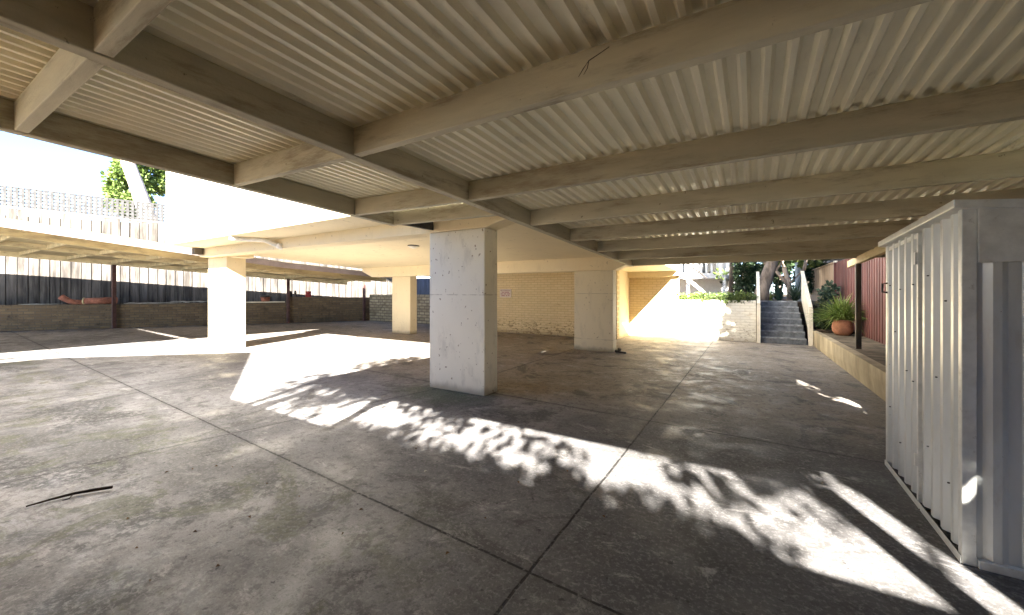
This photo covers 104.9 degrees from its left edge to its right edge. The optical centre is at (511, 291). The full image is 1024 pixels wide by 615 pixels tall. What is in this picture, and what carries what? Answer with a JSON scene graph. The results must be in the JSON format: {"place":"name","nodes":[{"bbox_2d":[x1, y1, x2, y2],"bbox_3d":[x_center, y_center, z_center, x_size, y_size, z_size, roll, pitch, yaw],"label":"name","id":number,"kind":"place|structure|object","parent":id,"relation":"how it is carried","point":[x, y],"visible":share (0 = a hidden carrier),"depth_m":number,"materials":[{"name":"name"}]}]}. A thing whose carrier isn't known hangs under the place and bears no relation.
{"place":"outdoors","nodes":[
{"label":"outdoors","id":0,"kind":"place"},
{"bbox_2d":[0,131,794,293],"label":"sky","id":1,"kind":"structure","parent":0,"point":[25,162],"materials":[{"name":"white"}]},
{"bbox_2d":[166,171,680,395],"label":"apartment building","id":2,"kind":"structure","parent":0,"point":[584,298],"depth_m":8.88,"materials":[{"name":"beige paint"}]},
{"bbox_2d":[192,248,203,254],"bbox_3d":[-7.660,-0.988,9.596,0.160,0.155,0.190,0,0,31],"label":"junction box","id":3,"kind":"object","parent":2,"relation":"attached to","point":[197,251],"visible":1,"depth_m":9.54,"materials":[{"name":"paint"}]},
{"bbox_2d":[229,236,282,249],"bbox_3d":[-5.070,-0.990,7.823,1.031,0.314,0.189,0,0,-7],"label":"drain pipe","id":4,"kind":"object","parent":2,"relation":"attached to","point":[264,240],"visible":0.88,"depth_m":7.81,"materials":[{"name":"white plastic"}]},
{"bbox_2d":[408,245,418,248],"bbox_3d":[-2.077,-0.949,8.300,0.244,0.082,0.244,0,0,31],"label":"ceiling light","id":5,"kind":"object","parent":2,"relation":"attached to","point":[413,246],"visible":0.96,"depth_m":8.23,"materials":[{"name":"white plastic"}]},
{"bbox_2d":[404,222,432,229],"bbox_3d":[-1.382,-0.990,5.526,0.200,0.189,0.590,0,0,31],"label":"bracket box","id":6,"kind":"object","parent":2,"relation":"attached to","point":[428,226],"visible":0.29,"depth_m":5.57,"materials":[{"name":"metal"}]},
{"bbox_2d":[500,289,510,296],"bbox_3d":[-0.225,0.045,13.595,0.460,0.290,0.024,0,0,31],"label":"parking sign","id":7,"kind":"object","parent":2,"relation":"attached to","point":[505,292],"visible":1,"depth_m":13.58,"materials":[{"name":"pink"}]},
{"bbox_2d":[0,321,1023,614],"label":"pavement","id":8,"kind":"structure","parent":0,"point":[722,477],"depth_m":2.88,"materials":[{"name":"concrete"}]},
{"bbox_2d":[26,486,112,506],"bbox_3d":[-2.992,1.380,2.673,0.399,0.027,0.064,0,0,-40],"label":"twig","id":9,"kind":"object","parent":8,"relation":"on","point":[85,491],"visible":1,"depth_m":2.69,"materials":[{"name":"black wood"}]},
{"bbox_2d":[0,297,369,331],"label":"brick boundary wall","id":10,"kind":"structure","parent":8,"relation":"on","point":[99,316],"depth_m":15.82,"materials":[{"name":"brick"}]},
{"bbox_2d":[58,295,81,303],"bbox_3d":[-16.524,0.293,14.804,0.758,0.393,0.206,0,0,-27],"label":"drain pipe","id":11,"kind":"object","parent":10,"relation":"on","point":[64,298],"visible":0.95,"depth_m":14.71,"materials":[{"name":"ceramic"}]},
{"bbox_2d":[82,297,117,303],"bbox_3d":[-15.799,0.335,15.097,0.938,0.266,0.255,0,0,-29],"label":"drain pipe","id":12,"kind":"object","parent":10,"relation":"on","point":[107,300],"visible":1,"depth_m":15.00,"materials":[{"name":"ceramic"}]},
{"bbox_2d":[124,302,180,303],"bbox_3d":[-14.535,0.444,15.977,1.652,0.041,0.616,0,0,-26],"label":"tin sheet","id":13,"kind":"object","parent":10,"relation":"on","point":[142,303],"visible":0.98,"depth_m":15.87,"materials":[{"name":"grey metal"}]},
{"bbox_2d":[170,301,206,302],"bbox_3d":[-13.456,0.409,16.444,1.201,0.065,0.493,0,0,-26],"label":"tin sheet","id":14,"kind":"object","parent":10,"relation":"on","point":[188,301],"visible":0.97,"depth_m":16.36,"materials":[{"name":"grey metal"}]},
{"bbox_2d":[0,185,391,304],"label":"paling fence","id":15,"kind":"object","parent":10,"relation":"on","point":[35,281],"visible":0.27,"depth_m":16.18,"materials":[{"name":"grey wood"}]},
{"bbox_2d":[260,295,270,301],"bbox_3d":[-10.955,0.295,17.476,0.430,0.270,0.424,0,0,31],"label":"flower pot","id":16,"kind":"object","parent":10,"relation":"on","point":[265,298],"visible":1,"depth_m":17.34,"materials":[{"name":"ceramic"}]},
{"bbox_2d":[305,291,310,296],"bbox_3d":[-9.414,0.100,18.195,0.250,0.270,0.246,0,0,31],"label":"tin can","id":17,"kind":"object","parent":10,"relation":"on","point":[307,293],"visible":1,"depth_m":18.10,"materials":[{"name":"red metal"}]},
{"bbox_2d":[0,217,391,328],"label":"second carport","id":18,"kind":"object","parent":8,"relation":"on","point":[22,239],"visible":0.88,"depth_m":12.17,"materials":[{"name":"beige paint"}]},
{"bbox_2d":[369,294,429,323],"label":"stone wall","id":19,"kind":"structure","parent":8,"relation":"on","point":[380,307],"depth_m":18.52,"materials":[{"name":"grey brick"}]},
{"bbox_2d":[417,278,429,294],"bbox_3d":[-2.529,0.290,17.055,5.100,1.820,0.070,0,0,31],"label":"navy fence","id":20,"kind":"object","parent":19,"relation":"on","point":[423,286],"visible":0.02,"depth_m":17.93,"materials":[{"name":"blue metal"}]},
{"bbox_2d":[0,0,1023,348],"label":"carport","id":21,"kind":"object","parent":8,"relation":"on","point":[656,132],"visible":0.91,"depth_m":2.28,"materials":[{"name":"paint"}]},
{"bbox_2d":[615,348,625,353],"bbox_3d":[2.476,1.341,9.006,0.093,0.126,0.270,0,0,-36],"label":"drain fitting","id":22,"kind":"object","parent":8,"relation":"on","point":[618,350],"visible":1,"depth_m":9.00,"materials":[{"name":"metal"}]},
{"bbox_2d":[679,300,755,341],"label":"retaining wall","id":23,"kind":"structure","parent":8,"relation":"on","point":[712,320],"depth_m":11.41,"materials":[{"name":"white brick"}]},
{"bbox_2d":[673,290,704,300],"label":"creeper","id":24,"kind":"object","parent":23,"relation":"on","point":[692,296],"visible":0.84,"depth_m":11.85,"materials":[{"name":"green plant"}]},
{"bbox_2d":[700,291,733,304],"bbox_3d":[6.027,0.184,11.553,0.934,0.425,0.620,0,0,31],"label":"creeper","id":25,"kind":"object","parent":23,"relation":"on","point":[721,296],"visible":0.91,"depth_m":11.48,"materials":[{"name":"green plant"}]},
{"bbox_2d":[725,290,758,303],"bbox_3d":[6.548,0.165,11.199,0.877,0.448,0.532,0,0,19],"label":"creeper","id":26,"kind":"object","parent":23,"relation":"on","point":[738,296],"visible":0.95,"depth_m":11.12,"materials":[{"name":"green plant"}]},
{"bbox_2d":[756,272,760,342],"bbox_3d":[7.293,0.377,11.658,0.090,2.046,2.100,0,0,31],"label":"balustrade","id":27,"kind":"object","parent":8,"relation":"on","point":[758,312],"visible":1,"depth_m":10.78,"materials":[{"name":"beige paint"}]},
{"bbox_2d":[760,301,806,344],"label":"garden steps","id":28,"kind":"structure","parent":8,"relation":"on","point":[781,322],"depth_m":11.19,"materials":[{"name":"grey concrete"}]},
{"bbox_2d":[801,271,812,345],"bbox_3d":[8.270,0.382,11.060,0.090,2.036,2.100,0,0,31],"label":"balustrade","id":29,"kind":"object","parent":8,"relation":"on","point":[806,301],"visible":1,"depth_m":10.64,"materials":[{"name":"beige paint"}]},
{"bbox_2d":[813,328,885,401],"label":"planter wall","id":30,"kind":"structure","parent":8,"relation":"on","point":[865,365],"depth_m":6.71,"materials":[{"name":"concrete"}]},
{"bbox_2d":[813,302,831,329],"bbox_3d":[8.096,0.661,10.180,0.514,0.806,0.923,0,0,43],"label":"shrub","id":31,"kind":"object","parent":30,"relation":"on","point":[821,324],"visible":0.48,"depth_m":10.07,"materials":[{"name":"green plant"}]},
{"bbox_2d":[801,290,867,335],"bbox_3d":[7.698,0.478,9.262,1.726,1.071,1.700,0,0,31],"label":"potted plant","id":32,"kind":"object","parent":30,"relation":"on","point":[842,318],"visible":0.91,"depth_m":9.13,"materials":[{"name":"green plant"}]},
{"bbox_2d":[833,257,885,344],"bbox_3d":[6.917,0.100,7.106,0.155,2.000,11.540,0,0,31],"label":"red fence","id":33,"kind":"object","parent":30,"relation":"on","point":[873,295],"visible":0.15,"depth_m":8.58,"materials":[{"name":"metal"}]},
{"bbox_2d":[878,199,1023,579],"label":"garden shed","id":34,"kind":"structure","parent":8,"relation":"on","point":[954,283],"depth_m":2.02,"materials":[{"name":"metal"}]},
{"bbox_2d":[881,232,922,502],"bbox_3d":[2.836,0.487,2.864,0.077,1.766,0.707,0,0,31],"label":"door","id":35,"kind":"structure","parent":34,"relation":"in","point":[905,257],"depth_m":2.77,"materials":[{"name":"metal"}]},
{"bbox_2d":[680,296,833,340],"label":"terrain","id":36,"kind":"structure","parent":0,"point":[802,315],"depth_m":11.77,"materials":[{"name":"soil"}]},
{"bbox_2d":[679,263,734,298],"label":"white house","id":37,"kind":"structure","parent":36,"relation":"on","point":[696,277],"depth_m":18.61,"materials":[{"name":"paint"}]},
{"bbox_2d":[679,264,685,273],"bbox_3d":[8.202,-1.850,19.562,0.800,1.900,0.059,0,0,31],"label":"window","id":38,"kind":"structure","parent":37,"relation":"in","point":[683,265],"depth_m":19.38,"materials":[{"name":"white glass"}]},
{"bbox_2d":[699,263,715,272],"bbox_3d":[9.397,-1.850,18.832,0.800,1.900,0.059,0,0,31],"label":"window","id":39,"kind":"structure","parent":37,"relation":"in","point":[708,264],"depth_m":18.80,"materials":[{"name":"white glass"}]},
{"bbox_2d":[713,263,733,295],"bbox_3d":[8.724,-1.099,15.665,1.508,3.003,1.633,0,0,31],"label":"broadleaf tree","id":40,"kind":"object","parent":36,"relation":"on","point":[731,277],"visible":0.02,"depth_m":15.85,"materials":[{"name":"green plant"}]},
{"bbox_2d":[731,262,757,294],"bbox_3d":[8.915,-1.956,15.069,0.953,4.712,0.976,0,0,31],"label":"cypress","id":41,"kind":"object","parent":36,"relation":"on","point":[745,281],"visible":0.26,"depth_m":14.89,"materials":[{"name":"green plant"}]},
{"bbox_2d":[754,261,778,300],"bbox_3d":[9.404,-2.227,13.019,3.177,5.333,3.657,0,0,-42],"label":"leaning tree","id":42,"kind":"object","parent":36,"relation":"on","point":[767,274],"depth_m":13.14,"materials":[{"name":"brown plant"}]},
{"bbox_2d":[720,259,830,298],"bbox_3d":[12.082,-1.199,17.845,4.867,3.760,3.046,0,0,31],"label":"hedge tree","id":43,"kind":"object","parent":36,"relation":"on","point":[790,270],"visible":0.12,"depth_m":16.99,"materials":[{"name":"green plant"}]},
{"bbox_2d":[770,281,792,300],"bbox_3d":[9.150,-0.099,13.409,1.296,0.846,1.297,0,0,31],"label":"spiky plant","id":44,"kind":"object","parent":36,"relation":"on","point":[776,293],"visible":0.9,"depth_m":13.39,"materials":[{"name":"green plant"}]},
{"bbox_2d":[760,260,825,300],"bbox_3d":[10.525,-1.159,14.721,2.579,3.133,1.610,0,0,-11],"label":"frangipani","id":45,"kind":"object","parent":36,"relation":"on","point":[802,264],"visible":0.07,"depth_m":14.55,"materials":[{"name":"brown plant"}]},
{"bbox_2d":[779,279,816,300],"bbox_3d":[9.727,-0.123,13.440,1.631,0.896,1.528,0,0,-2],"label":"spiky plant","id":46,"kind":"object","parent":36,"relation":"on","point":[796,294],"visible":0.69,"depth_m":13.45,"materials":[{"name":"green plant"}]},
{"bbox_2d":[795,262,804,300],"bbox_3d":[11.549,-0.500,15.795,0.380,1.800,0.380,0,0,31],"label":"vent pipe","id":47,"kind":"object","parent":36,"relation":"on","point":[798,277],"visible":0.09,"depth_m":15.72,"materials":[{"name":"grey metal"}]},
{"bbox_2d":[807,261,837,302],"bbox_3d":[12.948,-0.280,16.968,0.145,1.360,11.540,0,0,31],"label":"brown fence","id":48,"kind":"object","parent":36,"relation":"on","point":[823,273],"visible":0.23,"depth_m":14.81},
{"bbox_2d":[816,280,840,303],"bbox_3d":[8.975,0.031,11.132,1.005,0.765,0.530,0,0,-37],"label":"shrub","id":49,"kind":"object","parent":36,"relation":"on","point":[827,292],"visible":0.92,"depth_m":11.04,"materials":[{"name":"green plant"}]},
{"bbox_2d":[814,259,843,262],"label":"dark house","id":50,"kind":"structure","parent":0,"point":[832,260],"depth_m":16.40,"materials":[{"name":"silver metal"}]},
{"label":"ground","id":51,"kind":"structure","parent":0,"visible":0},
{"bbox_2d":[99,158,165,223],"bbox_3d":[-32.970,-6.087,35.420,12.890,15.242,5.723,0,0,43],"label":"gum tree","id":52,"kind":"object","parent":51,"relation":"on","point":[125,180],"visible":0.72,"depth_m":36.54,"materials":[{"name":"green plant"}]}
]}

